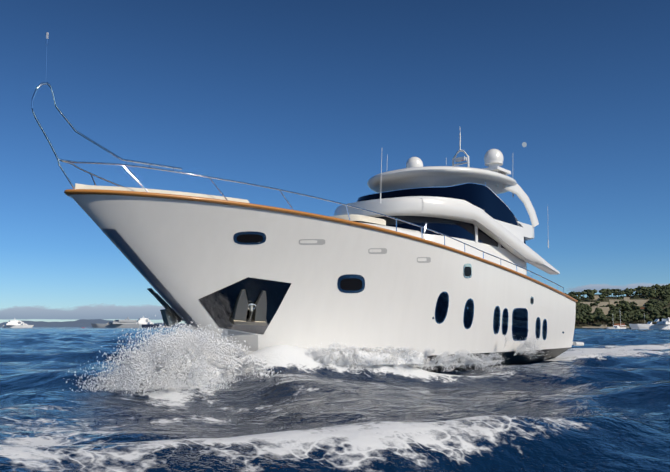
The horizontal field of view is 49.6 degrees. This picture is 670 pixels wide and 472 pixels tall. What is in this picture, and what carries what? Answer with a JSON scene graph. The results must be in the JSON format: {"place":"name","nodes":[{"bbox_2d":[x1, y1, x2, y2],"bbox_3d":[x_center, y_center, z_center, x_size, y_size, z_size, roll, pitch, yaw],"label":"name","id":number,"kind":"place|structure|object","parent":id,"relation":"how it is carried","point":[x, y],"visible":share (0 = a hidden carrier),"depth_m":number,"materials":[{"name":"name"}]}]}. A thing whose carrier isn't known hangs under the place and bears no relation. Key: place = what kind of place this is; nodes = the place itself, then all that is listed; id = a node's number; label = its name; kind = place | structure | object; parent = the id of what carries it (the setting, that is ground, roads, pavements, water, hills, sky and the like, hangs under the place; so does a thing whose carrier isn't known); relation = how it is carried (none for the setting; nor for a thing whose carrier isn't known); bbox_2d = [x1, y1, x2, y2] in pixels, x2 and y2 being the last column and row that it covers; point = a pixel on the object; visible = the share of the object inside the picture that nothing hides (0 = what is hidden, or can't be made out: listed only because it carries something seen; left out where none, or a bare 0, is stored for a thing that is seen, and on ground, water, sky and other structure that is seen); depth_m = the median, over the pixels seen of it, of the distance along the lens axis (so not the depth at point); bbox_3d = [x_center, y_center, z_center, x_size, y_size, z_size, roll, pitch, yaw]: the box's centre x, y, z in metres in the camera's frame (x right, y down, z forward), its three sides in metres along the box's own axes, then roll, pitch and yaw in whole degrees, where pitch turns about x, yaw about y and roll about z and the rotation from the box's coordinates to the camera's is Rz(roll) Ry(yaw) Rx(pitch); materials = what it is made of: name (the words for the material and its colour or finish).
{"place":"outdoors","nodes":[
{"label":"outdoors","id":0,"kind":"place"},
{"bbox_2d":[0,305,164,319],"bbox_3d":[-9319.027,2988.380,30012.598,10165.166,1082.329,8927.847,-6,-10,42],"label":"cloud","id":1,"kind":"structure","parent":0,"point":[150,312],"depth_m":30005.33,"materials":[{"name":"white"}]},
{"bbox_2d":[0,319,184,326],"bbox_3d":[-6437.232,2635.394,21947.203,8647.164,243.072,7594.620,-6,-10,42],"label":"distant hills","id":2,"kind":"structure","parent":0,"point":[83,323],"depth_m":21970.69,"materials":[{"name":"grey"}]},
{"bbox_2d":[0,327,669,471],"bbox_3d":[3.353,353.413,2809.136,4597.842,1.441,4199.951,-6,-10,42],"label":"sea","id":3,"kind":"structure","parent":0,"point":[609,414],"depth_m":12.11,"materials":[{"name":"blue liquid"}]},
{"bbox_2d":[3,318,33,327],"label":"boat","id":4,"kind":"object","parent":3,"relation":"on","point":[15,324],"visible":0.96,"depth_m":1493.95,"materials":[{"name":"white"}]},
{"bbox_2d":[91,317,141,327],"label":"boat","id":5,"kind":"object","parent":3,"relation":"on","point":[127,323],"visible":0.96,"depth_m":1437.56,"materials":[{"name":"grey"}]},
{"bbox_2d":[137,317,158,326],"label":"boat","id":6,"kind":"object","parent":3,"relation":"on","point":[144,322],"visible":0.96,"depth_m":1889.21,"materials":[{"name":"white"}]},
{"bbox_2d":[63,315,280,394],"bbox_3d":[-3.740,2.648,16.810,4.644,1.645,6.354,-1,-7,11],"label":"bow spray","id":7,"kind":"object","parent":3,"relation":"in","point":[158,355],"depth_m":15.89,"materials":[{"name":"white liquid"}]},
{"bbox_2d":[31,32,583,371],"bbox_3d":[1.020,-0.048,26.192,6.469,11.300,24.826,-6,-12,42],"label":"yacht","id":8,"kind":"object","parent":3,"relation":"on","point":[415,254],"visible":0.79,"depth_m":22.23,"materials":[{"name":"white"}]},
{"bbox_2d":[314,347,426,364],"bbox_3d":[0.717,3.424,20.769,4.344,0.489,1.277,2,-7,-13],"label":"water spray","id":9,"kind":"object","parent":3,"relation":"on","point":[381,358],"visible":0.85,"depth_m":20.34,"materials":[{"name":"white liquid"}]},
{"bbox_2d":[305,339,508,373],"bbox_3d":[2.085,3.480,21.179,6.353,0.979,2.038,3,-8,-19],"label":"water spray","id":10,"kind":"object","parent":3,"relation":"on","point":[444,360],"visible":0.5,"depth_m":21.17,"materials":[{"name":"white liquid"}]},
{"bbox_2d":[504,334,549,358],"bbox_3d":[7.230,4.138,27.003,1.244,1.084,2.763,-6,-10,42],"label":"side spray","id":11,"kind":"object","parent":3,"relation":"on","point":[527,343],"visible":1,"depth_m":27.39,"materials":[{"name":"white liquid"}]},
{"bbox_2d":[607,319,625,328],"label":"sailboat","id":12,"kind":"object","parent":3,"relation":"on","point":[616,327],"visible":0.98,"depth_m":550.82,"materials":[{"name":"white"}]},
{"bbox_2d":[629,317,669,328],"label":"boat","id":13,"kind":"object","parent":3,"relation":"on","point":[664,324],"visible":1,"depth_m":440.49,"materials":[{"name":"white"}]},
{"bbox_2d":[0,0,669,323],"label":"sky","id":14,"kind":"structure","parent":0,"point":[308,97],"materials":[{"name":"blue"}]},
{"bbox_2d":[570,283,667,291],"bbox_3d":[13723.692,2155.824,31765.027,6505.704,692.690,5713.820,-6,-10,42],"label":"cloud","id":15,"kind":"structure","parent":0,"point":[597,287],"depth_m":31780.53,"materials":[{"name":"white"}]},
{"bbox_2d":[575,294,669,327],"bbox_3d":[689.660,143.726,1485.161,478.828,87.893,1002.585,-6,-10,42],"label":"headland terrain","id":16,"kind":"structure","parent":0,"point":[599,323],"depth_m":1204.54,"materials":[{"name":"green plant"}]},
{"bbox_2d":[580,294,648,327],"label":"bare ground","id":17,"kind":"structure","parent":16,"relation":"on","point":[626,298],"depth_m":1327.10,"materials":[{"name":"soil"}]},
{"bbox_2d":[565,284,669,326],"bbox_3d":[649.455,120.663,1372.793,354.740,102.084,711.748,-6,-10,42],"label":"headland trees","id":18,"kind":"object","parent":16,"relation":"on","point":[653,307],"materials":[{"name":"green plant"}]}
]}

